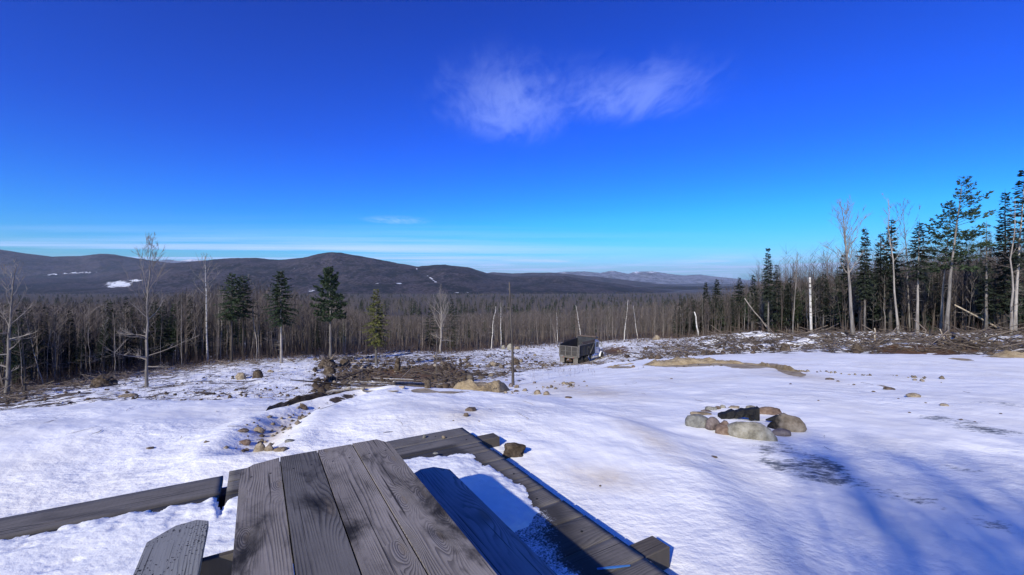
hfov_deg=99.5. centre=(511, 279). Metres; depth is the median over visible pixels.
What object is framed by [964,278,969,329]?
bare tree
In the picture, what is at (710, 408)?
stone
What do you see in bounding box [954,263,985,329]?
bare tree
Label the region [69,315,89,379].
bare tree
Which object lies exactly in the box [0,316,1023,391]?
undergrowth
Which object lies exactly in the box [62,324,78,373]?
spruce tree
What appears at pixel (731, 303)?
spruce tree
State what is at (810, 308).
birch snag
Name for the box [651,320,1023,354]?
slash branches
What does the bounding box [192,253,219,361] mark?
birch tree
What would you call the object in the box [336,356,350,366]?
stump
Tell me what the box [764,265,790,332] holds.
spruce tree
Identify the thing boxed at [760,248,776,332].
spruce tree
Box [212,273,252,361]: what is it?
pine tree
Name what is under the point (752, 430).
stone
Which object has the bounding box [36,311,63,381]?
bare tree
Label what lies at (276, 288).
pine tree
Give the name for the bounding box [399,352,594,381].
weed stalks
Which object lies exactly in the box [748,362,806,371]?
sand bank
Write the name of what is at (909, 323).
bare tree
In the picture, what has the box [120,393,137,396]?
stone
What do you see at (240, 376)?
stone
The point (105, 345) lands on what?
bare tree
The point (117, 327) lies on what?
spruce tree
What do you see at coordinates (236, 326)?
spruce tree
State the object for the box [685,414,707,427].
stone
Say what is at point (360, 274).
hill
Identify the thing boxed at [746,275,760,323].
spruce tree
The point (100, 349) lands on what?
spruce tree
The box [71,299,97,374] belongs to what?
bare tree
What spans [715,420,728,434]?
stone
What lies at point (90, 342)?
spruce tree
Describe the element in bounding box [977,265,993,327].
spruce tree
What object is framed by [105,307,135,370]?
bare tree
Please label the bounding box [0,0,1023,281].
sky
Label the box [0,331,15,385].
spruce tree
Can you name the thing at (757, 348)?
earth clods
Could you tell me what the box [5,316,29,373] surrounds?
spruce tree
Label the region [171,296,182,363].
bare tree
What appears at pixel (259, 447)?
stone
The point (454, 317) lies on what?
conifer tree
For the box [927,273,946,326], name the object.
spruce tree
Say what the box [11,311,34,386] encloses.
bare tree
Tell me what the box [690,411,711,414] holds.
stone
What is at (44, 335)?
spruce tree
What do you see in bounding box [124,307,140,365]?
spruce tree
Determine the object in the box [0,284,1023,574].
ground
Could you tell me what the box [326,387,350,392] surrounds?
fallen log
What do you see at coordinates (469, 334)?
spruce tree
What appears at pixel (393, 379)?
fallen log
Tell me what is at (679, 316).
spruce tree
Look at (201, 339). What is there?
spruce tree
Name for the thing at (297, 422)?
rubble
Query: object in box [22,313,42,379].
bare tree
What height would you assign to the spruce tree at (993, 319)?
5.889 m
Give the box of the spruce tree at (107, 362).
[93,322,120,373]
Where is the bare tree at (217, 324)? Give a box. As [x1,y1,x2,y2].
[209,294,224,361]
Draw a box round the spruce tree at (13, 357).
[2,327,22,385]
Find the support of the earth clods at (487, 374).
on the ground
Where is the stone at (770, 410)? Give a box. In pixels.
[760,406,781,414]
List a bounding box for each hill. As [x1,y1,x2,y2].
[0,250,167,277]
[0,252,747,293]
[488,272,763,288]
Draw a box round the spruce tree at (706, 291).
[700,283,712,318]
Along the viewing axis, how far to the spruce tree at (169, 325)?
45.26 m
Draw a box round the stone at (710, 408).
[705,406,716,409]
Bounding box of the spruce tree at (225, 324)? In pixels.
[215,300,229,352]
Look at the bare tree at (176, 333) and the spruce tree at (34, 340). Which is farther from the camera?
the bare tree at (176, 333)
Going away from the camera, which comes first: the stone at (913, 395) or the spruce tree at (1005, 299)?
the stone at (913, 395)
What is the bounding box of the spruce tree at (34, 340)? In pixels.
[16,305,46,379]
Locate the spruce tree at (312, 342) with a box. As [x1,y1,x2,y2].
[307,325,315,352]
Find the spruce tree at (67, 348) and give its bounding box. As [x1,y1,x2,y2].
[60,322,75,364]
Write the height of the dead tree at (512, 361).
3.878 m
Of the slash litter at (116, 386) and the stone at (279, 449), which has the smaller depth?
the stone at (279, 449)
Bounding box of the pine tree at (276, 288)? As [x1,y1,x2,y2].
[260,270,301,362]
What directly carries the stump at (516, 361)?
on the ground
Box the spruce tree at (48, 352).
[34,327,56,367]
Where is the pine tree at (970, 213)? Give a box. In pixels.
[932,175,1009,332]
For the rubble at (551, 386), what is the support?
on the ground
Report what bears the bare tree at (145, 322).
on the ground
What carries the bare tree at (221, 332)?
on the ground
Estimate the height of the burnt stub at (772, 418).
0.109 m
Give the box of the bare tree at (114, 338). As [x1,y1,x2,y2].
[107,311,127,374]
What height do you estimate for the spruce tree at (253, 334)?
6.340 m
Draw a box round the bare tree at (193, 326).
[185,292,196,362]
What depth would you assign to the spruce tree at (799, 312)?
53.27 m
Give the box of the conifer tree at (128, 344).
[116,297,143,368]
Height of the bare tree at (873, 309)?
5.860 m
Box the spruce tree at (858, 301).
[851,276,871,330]
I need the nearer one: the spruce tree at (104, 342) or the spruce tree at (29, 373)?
the spruce tree at (29, 373)
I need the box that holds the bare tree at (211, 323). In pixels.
[208,292,213,350]
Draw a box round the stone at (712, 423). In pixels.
[705,417,719,430]
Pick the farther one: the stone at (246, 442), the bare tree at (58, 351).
the bare tree at (58, 351)
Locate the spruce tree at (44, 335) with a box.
[31,307,53,375]
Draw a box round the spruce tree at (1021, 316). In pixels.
[1018,286,1023,330]
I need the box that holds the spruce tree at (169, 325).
[161,303,184,361]
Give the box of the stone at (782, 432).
[772,428,790,436]
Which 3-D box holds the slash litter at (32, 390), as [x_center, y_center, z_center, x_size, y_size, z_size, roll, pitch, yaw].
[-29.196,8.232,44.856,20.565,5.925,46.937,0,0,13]
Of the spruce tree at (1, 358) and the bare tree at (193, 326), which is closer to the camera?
the spruce tree at (1, 358)
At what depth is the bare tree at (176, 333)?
43.58 m
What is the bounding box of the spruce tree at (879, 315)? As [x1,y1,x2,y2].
[866,233,897,331]
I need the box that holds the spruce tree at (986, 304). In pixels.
[974,220,1001,331]
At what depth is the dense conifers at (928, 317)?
49.34 m
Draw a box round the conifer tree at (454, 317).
[443,299,460,347]
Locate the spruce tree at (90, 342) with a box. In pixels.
[84,327,95,364]
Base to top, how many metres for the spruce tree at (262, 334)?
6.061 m
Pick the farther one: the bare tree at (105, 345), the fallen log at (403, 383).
the bare tree at (105, 345)
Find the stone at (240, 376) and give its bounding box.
[235,372,245,379]
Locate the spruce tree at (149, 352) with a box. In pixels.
[132,303,162,355]
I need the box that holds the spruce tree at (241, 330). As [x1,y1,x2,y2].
[237,318,245,342]
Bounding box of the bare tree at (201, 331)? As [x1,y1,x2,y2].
[190,307,209,350]
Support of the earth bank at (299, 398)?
on the ground
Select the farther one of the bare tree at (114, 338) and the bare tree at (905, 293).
the bare tree at (905, 293)
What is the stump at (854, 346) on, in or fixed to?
on the ground
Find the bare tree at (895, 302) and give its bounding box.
[879,193,908,334]
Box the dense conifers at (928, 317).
[682,257,1023,334]
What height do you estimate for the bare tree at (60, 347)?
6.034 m
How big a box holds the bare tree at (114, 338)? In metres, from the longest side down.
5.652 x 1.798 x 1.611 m
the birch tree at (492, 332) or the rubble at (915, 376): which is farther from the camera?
the birch tree at (492, 332)
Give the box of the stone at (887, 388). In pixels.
[883,387,894,389]
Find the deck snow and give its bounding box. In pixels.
[0,453,577,574]
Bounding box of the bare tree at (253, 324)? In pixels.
[247,275,257,358]
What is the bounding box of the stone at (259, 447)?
[253,442,264,451]
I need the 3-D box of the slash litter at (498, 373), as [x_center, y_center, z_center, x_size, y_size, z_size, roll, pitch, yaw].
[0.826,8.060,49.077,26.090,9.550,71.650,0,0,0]
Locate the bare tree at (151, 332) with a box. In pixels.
[141,304,159,369]
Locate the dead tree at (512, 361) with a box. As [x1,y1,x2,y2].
[508,282,514,384]
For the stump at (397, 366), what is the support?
on the ground
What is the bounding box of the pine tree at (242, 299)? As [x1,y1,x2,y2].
[226,275,259,357]
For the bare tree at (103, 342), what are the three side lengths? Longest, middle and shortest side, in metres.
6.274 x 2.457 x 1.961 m
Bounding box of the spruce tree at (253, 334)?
[252,318,259,350]
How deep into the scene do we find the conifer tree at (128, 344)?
44.01 m
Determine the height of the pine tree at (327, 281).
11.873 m
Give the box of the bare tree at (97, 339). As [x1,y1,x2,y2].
[93,313,103,373]
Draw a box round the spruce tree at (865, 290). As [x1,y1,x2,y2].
[852,229,877,330]
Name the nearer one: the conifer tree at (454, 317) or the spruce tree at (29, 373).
the spruce tree at (29, 373)
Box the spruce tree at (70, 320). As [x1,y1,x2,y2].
[62,309,87,370]
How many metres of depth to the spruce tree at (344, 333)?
66.18 m
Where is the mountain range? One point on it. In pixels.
(655, 277)
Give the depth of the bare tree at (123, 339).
40.16 m
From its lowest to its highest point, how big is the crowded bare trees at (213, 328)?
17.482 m
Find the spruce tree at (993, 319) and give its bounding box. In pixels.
[988,296,1008,331]
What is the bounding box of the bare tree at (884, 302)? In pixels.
[876,273,900,332]
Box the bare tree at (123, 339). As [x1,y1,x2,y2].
[118,305,131,368]
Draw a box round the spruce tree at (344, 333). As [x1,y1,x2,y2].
[339,320,346,344]
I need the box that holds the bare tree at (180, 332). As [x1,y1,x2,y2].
[166,292,192,366]
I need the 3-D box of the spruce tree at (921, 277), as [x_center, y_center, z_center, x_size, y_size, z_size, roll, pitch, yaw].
[35.766,-0.179,38.108,2.768,10.629,2.524,0,0,0]
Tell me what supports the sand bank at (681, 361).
on the ground
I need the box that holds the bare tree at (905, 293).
[895,268,911,320]
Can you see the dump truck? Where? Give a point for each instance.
(580, 349)
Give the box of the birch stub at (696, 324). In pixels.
[694,312,698,335]
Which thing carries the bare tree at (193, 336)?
on the ground
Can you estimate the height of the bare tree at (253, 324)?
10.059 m
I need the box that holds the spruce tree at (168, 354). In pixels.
[149,302,176,366]
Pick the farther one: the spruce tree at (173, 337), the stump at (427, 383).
the spruce tree at (173, 337)
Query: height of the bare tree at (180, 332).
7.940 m
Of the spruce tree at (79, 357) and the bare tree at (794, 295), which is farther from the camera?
the bare tree at (794, 295)
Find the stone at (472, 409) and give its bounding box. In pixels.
[465,407,476,411]
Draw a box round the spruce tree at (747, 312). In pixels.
[742,292,754,329]
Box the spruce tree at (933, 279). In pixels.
[927,265,937,299]
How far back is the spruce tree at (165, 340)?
48.13 m
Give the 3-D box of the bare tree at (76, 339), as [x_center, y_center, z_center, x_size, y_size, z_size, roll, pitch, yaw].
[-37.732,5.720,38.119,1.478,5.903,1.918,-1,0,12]
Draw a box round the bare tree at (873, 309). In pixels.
[862,280,880,329]
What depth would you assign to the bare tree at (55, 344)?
31.48 m
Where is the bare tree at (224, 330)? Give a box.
[213,291,226,356]
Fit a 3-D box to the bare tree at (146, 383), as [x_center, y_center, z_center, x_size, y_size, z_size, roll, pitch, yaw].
[-21.179,1.836,24.669,3.572,9.310,5.049,0,0,24]
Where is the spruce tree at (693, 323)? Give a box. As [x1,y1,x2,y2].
[685,297,698,336]
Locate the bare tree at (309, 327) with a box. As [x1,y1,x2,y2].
[301,301,317,353]
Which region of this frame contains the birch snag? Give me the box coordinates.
[809,277,812,331]
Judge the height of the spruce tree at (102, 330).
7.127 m
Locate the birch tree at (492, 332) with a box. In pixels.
[491,311,496,348]
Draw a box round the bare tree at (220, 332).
[205,291,230,355]
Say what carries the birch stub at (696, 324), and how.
on the ground
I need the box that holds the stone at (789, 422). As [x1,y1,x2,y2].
[767,413,806,431]
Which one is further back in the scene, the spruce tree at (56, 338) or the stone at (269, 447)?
the spruce tree at (56, 338)
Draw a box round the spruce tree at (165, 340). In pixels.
[158,316,174,360]
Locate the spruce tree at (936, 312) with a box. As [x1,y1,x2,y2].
[931,294,940,321]
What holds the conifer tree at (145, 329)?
on the ground
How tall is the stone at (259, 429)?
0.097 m
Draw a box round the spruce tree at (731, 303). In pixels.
[725,297,734,331]
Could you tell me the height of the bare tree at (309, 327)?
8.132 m
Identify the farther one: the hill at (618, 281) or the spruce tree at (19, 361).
the hill at (618, 281)
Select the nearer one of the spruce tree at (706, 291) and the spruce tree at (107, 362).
the spruce tree at (107, 362)
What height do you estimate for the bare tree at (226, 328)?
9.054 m
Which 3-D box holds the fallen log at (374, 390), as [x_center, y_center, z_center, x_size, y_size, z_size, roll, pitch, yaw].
[-2.555,2.136,8.318,0.055,0.296,1.462,0,0,-43]
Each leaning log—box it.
[744,298,769,330]
[954,304,1001,330]
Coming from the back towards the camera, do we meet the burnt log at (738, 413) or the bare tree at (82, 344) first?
the bare tree at (82, 344)
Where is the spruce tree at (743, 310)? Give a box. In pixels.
[737,297,747,317]
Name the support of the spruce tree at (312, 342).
on the ground
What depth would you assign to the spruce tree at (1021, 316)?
41.95 m
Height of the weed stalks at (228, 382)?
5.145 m
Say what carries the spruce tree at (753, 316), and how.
on the ground
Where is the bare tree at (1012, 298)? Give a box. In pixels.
[995,198,1021,333]
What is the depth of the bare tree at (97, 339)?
37.20 m
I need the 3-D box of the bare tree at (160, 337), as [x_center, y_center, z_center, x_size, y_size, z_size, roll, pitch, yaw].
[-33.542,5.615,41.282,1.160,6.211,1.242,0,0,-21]
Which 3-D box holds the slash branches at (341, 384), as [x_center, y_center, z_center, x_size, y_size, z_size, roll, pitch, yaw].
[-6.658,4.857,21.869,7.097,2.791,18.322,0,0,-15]
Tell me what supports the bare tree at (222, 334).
on the ground
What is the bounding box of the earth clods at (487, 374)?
[447,346,603,382]
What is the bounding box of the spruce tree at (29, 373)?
[13,322,40,381]
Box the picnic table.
[133,439,556,574]
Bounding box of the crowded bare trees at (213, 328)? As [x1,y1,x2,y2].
[0,279,358,386]
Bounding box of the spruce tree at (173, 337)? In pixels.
[167,320,183,364]
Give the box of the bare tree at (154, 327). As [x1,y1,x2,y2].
[143,307,166,365]
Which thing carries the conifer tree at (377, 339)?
on the ground
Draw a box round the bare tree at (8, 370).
[0,257,38,397]
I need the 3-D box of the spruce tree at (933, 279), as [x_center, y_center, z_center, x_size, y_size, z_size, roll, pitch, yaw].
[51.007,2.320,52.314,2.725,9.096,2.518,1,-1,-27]
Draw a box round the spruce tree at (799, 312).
[794,291,804,330]
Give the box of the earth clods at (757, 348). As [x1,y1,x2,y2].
[621,331,1017,361]
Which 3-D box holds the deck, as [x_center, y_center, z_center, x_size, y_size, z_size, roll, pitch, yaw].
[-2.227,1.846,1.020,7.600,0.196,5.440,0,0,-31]
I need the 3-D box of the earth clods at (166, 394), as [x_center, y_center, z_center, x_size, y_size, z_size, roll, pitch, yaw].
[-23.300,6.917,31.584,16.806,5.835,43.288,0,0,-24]
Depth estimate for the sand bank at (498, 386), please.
12.35 m
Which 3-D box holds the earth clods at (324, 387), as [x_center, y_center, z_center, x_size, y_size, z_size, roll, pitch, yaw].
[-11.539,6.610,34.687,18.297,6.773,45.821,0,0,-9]
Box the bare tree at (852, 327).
[817,196,870,336]
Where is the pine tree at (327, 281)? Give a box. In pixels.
[310,266,347,355]
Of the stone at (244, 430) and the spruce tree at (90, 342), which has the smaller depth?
the stone at (244, 430)
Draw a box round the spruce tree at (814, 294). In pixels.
[802,280,818,322]
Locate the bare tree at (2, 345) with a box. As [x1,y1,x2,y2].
[0,306,9,377]
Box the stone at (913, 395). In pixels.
[905,393,920,396]
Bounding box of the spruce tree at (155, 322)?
[143,301,170,363]
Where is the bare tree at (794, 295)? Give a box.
[792,253,799,331]
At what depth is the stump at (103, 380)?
27.06 m
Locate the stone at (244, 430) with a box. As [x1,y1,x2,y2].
[238,428,249,432]
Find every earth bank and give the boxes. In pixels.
[266,392,328,410]
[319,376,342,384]
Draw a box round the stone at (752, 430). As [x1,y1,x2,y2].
[727,421,777,440]
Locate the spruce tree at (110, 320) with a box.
[97,309,127,370]
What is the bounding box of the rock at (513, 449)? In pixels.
[502,442,525,458]
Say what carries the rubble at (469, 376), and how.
on the ground
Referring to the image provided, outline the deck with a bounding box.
[0,428,669,574]
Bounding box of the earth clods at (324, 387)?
[311,355,470,394]
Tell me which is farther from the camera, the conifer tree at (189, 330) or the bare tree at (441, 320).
the bare tree at (441, 320)
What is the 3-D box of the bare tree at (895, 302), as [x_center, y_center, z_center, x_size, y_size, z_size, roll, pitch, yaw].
[33.637,-1.227,38.214,1.950,13.011,1.799,0,0,21]
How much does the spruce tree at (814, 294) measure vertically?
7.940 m
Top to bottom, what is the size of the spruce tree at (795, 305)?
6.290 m
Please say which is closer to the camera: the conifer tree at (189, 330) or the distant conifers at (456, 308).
the conifer tree at (189, 330)
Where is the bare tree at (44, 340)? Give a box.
[39,310,51,369]
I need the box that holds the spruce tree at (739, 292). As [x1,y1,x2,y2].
[730,278,747,329]
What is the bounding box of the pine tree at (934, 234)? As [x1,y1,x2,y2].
[921,201,962,332]
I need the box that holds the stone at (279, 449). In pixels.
[273,447,288,451]
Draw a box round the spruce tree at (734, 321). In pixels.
[731,305,737,331]
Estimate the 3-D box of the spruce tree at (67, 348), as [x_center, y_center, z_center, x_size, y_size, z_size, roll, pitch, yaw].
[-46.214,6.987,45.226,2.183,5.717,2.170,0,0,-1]
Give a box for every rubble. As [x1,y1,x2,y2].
[203,394,354,451]
[321,340,646,387]
[500,382,587,393]
[642,364,944,382]
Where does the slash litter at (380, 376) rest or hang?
on the ground
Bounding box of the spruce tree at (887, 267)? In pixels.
[874,220,908,332]
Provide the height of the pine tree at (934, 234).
12.515 m
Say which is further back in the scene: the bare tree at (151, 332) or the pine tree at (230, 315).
the pine tree at (230, 315)
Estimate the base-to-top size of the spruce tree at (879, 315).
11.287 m
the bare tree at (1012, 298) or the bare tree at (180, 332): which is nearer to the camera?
the bare tree at (1012, 298)
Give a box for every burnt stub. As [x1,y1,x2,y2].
[749,415,754,420]
[766,415,777,420]
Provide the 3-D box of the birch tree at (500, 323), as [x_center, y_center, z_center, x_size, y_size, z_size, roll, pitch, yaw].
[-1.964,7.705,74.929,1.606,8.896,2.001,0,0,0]
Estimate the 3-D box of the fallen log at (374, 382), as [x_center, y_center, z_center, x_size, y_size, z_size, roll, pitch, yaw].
[-6.971,5.009,21.124,2.665,0.170,0.103,0,0,15]
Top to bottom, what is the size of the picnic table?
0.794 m
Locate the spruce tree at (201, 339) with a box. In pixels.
[193,302,214,357]
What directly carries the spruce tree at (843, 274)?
on the ground
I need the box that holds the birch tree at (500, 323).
[497,301,503,345]
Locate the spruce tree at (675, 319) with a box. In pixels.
[671,302,679,333]
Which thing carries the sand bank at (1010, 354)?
on the ground
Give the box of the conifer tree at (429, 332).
[420,303,438,347]
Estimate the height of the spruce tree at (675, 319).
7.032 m
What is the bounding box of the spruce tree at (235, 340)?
[230,324,240,353]
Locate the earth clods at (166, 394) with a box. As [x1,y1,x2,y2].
[5,358,318,406]
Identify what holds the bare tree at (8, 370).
on the ground
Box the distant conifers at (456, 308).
[0,292,720,355]
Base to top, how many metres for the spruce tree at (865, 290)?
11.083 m
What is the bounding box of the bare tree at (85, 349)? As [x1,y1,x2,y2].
[77,314,97,372]
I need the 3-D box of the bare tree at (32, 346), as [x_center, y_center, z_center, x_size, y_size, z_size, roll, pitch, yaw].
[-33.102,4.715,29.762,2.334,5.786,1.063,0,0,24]
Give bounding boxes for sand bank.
[453,379,509,392]
[604,363,633,367]
[644,357,744,365]
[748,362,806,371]
[983,350,1023,357]
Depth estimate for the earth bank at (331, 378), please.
22.06 m
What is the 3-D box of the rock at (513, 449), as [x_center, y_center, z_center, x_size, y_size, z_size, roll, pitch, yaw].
[0.021,1.870,4.780,0.268,0.147,0.270,0,0,0]
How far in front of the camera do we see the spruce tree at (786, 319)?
53.25 m
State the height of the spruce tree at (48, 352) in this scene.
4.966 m
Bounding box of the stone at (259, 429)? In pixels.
[254,426,264,432]
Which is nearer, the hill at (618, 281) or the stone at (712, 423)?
the stone at (712, 423)
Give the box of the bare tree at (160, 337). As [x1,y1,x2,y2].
[158,308,163,363]
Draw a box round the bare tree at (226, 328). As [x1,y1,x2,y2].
[211,285,240,359]
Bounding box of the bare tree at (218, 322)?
[212,286,224,345]
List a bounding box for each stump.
[86,371,120,387]
[249,368,264,378]
[318,351,342,367]
[323,363,337,374]
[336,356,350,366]
[393,357,400,370]
[424,379,430,387]
[514,357,519,363]
[780,341,789,349]
[850,342,864,352]
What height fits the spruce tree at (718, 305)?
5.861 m
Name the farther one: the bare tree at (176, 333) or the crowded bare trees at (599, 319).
the crowded bare trees at (599, 319)
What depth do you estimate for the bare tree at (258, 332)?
49.35 m
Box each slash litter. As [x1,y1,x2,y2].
[0,349,365,402]
[0,358,319,410]
[312,354,454,394]
[427,346,590,386]
[585,339,688,364]
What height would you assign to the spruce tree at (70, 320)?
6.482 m
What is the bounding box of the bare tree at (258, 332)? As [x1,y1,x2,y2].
[255,303,261,356]
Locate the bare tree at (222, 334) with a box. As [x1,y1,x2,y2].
[219,291,229,358]
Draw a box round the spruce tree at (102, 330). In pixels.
[90,303,122,369]
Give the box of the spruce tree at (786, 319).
[773,285,798,331]
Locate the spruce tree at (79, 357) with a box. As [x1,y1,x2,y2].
[73,330,90,374]
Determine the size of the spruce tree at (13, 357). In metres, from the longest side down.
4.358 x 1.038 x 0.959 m
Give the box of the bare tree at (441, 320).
[429,288,452,352]
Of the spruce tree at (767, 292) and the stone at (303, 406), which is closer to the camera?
the stone at (303, 406)
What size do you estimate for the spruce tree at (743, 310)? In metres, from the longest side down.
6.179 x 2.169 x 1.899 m
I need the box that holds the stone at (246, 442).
[239,439,250,444]
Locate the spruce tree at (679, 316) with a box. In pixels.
[673,296,686,336]
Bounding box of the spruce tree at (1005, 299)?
[981,192,1023,331]
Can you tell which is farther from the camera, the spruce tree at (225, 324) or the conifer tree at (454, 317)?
the conifer tree at (454, 317)
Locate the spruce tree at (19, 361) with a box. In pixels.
[2,310,38,383]
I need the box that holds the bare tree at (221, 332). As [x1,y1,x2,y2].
[213,293,226,359]
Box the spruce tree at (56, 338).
[48,314,67,365]
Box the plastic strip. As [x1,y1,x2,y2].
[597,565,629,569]
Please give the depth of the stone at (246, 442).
5.37 m
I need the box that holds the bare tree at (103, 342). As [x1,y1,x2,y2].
[91,304,120,373]
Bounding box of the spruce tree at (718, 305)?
[713,301,724,319]
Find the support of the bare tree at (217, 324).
on the ground
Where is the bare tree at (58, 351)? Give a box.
[41,317,73,381]
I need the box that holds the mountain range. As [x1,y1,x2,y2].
[159,259,782,283]
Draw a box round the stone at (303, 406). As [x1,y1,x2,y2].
[299,403,307,409]
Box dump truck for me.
[559,335,604,363]
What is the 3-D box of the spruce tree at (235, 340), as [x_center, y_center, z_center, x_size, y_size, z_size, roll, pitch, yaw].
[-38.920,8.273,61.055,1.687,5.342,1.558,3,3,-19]
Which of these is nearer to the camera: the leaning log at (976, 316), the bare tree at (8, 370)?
the bare tree at (8, 370)
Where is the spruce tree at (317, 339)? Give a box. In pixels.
[312,317,323,349]
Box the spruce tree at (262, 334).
[255,314,266,342]
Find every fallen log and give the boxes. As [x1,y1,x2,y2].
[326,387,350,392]
[341,387,364,389]
[348,381,391,383]
[362,390,397,391]
[374,378,414,380]
[392,381,424,385]
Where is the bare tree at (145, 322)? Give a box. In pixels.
[141,295,158,355]
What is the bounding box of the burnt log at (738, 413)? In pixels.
[718,406,759,420]
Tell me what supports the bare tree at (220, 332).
on the ground
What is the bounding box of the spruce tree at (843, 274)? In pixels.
[829,255,857,329]
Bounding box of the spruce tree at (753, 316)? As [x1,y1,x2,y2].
[748,295,757,321]
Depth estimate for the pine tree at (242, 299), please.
47.91 m
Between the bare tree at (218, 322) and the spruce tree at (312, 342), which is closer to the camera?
the bare tree at (218, 322)
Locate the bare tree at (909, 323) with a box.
[892,199,919,329]
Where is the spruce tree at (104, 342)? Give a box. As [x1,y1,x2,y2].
[94,320,114,371]
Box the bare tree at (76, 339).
[72,312,91,375]
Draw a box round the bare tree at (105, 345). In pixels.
[99,319,109,372]
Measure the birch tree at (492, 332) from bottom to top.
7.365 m
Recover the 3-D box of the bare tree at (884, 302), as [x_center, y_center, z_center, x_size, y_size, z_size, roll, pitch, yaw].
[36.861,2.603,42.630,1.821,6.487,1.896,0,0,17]
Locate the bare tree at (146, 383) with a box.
[105,232,196,386]
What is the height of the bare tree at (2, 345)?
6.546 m
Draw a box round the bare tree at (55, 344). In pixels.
[48,302,66,383]
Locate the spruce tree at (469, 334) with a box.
[467,322,471,342]
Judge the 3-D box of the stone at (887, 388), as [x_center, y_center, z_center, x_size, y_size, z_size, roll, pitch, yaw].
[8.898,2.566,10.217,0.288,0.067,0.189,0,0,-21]
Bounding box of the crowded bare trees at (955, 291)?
[673,246,1023,337]
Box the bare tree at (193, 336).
[184,290,196,359]
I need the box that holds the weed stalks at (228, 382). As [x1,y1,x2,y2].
[121,363,317,400]
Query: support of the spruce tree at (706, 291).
on the ground
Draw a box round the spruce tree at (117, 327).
[104,311,126,369]
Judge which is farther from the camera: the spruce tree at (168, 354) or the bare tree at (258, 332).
the bare tree at (258, 332)
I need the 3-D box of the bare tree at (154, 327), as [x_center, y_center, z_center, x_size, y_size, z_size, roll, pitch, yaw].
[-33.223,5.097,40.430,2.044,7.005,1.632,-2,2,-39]
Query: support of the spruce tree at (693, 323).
on the ground
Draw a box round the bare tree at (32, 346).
[22,307,42,383]
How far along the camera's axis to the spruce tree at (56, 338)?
41.08 m
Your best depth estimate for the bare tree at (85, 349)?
33.72 m
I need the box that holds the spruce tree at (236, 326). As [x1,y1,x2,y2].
[225,320,240,337]
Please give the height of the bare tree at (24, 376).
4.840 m
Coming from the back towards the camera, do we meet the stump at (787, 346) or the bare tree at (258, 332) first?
the bare tree at (258, 332)
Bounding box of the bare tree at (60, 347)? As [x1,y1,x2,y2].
[51,316,66,368]
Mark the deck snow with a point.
(115, 545)
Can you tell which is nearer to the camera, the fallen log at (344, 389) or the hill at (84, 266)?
the fallen log at (344, 389)
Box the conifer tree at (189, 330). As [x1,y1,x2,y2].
[178,296,198,360]
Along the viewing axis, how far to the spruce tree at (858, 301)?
48.27 m
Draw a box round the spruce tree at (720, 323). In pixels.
[713,301,722,333]
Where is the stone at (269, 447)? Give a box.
[264,444,273,450]
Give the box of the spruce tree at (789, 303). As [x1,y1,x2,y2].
[783,278,796,333]
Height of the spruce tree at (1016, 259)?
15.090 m
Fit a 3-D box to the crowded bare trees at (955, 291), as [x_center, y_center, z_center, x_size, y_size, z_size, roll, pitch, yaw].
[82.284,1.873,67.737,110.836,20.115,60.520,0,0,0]
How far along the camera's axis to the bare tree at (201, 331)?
50.16 m
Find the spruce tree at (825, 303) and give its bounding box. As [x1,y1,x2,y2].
[814,273,834,328]
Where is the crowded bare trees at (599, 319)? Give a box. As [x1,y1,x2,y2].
[354,301,681,352]
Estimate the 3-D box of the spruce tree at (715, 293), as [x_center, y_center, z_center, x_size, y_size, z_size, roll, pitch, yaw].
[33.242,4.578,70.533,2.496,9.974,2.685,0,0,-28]
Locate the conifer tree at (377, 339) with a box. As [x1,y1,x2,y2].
[362,289,390,365]
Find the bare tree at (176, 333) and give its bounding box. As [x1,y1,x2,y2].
[173,308,179,357]
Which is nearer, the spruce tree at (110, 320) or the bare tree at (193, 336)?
the spruce tree at (110, 320)
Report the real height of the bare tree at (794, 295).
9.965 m
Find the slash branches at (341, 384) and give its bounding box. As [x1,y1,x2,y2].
[291,362,457,394]
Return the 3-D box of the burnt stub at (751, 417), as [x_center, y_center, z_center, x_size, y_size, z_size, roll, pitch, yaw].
[3.808,2.190,6.875,0.078,0.082,0.082,0,0,-16]
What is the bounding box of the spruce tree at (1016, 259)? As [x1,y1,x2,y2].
[999,170,1023,329]
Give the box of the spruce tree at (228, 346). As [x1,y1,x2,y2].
[221,327,234,353]
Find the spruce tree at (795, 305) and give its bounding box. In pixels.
[791,289,804,333]
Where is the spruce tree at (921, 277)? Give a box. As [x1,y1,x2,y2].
[898,219,936,333]
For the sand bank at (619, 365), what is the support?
on the ground
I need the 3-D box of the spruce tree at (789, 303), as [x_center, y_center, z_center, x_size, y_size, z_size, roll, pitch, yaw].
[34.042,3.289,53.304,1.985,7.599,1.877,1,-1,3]
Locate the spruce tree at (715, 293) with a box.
[710,279,723,330]
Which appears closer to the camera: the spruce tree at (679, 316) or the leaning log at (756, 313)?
the leaning log at (756, 313)
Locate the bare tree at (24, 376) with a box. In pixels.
[12,317,41,396]
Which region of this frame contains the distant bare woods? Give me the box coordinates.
[0,227,1023,383]
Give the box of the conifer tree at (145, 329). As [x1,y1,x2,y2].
[136,294,154,360]
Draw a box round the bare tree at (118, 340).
[111,314,126,372]
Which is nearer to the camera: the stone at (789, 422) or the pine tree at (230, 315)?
the stone at (789, 422)
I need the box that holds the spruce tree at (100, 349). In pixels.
[96,329,112,368]
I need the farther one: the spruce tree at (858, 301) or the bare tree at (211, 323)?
the bare tree at (211, 323)

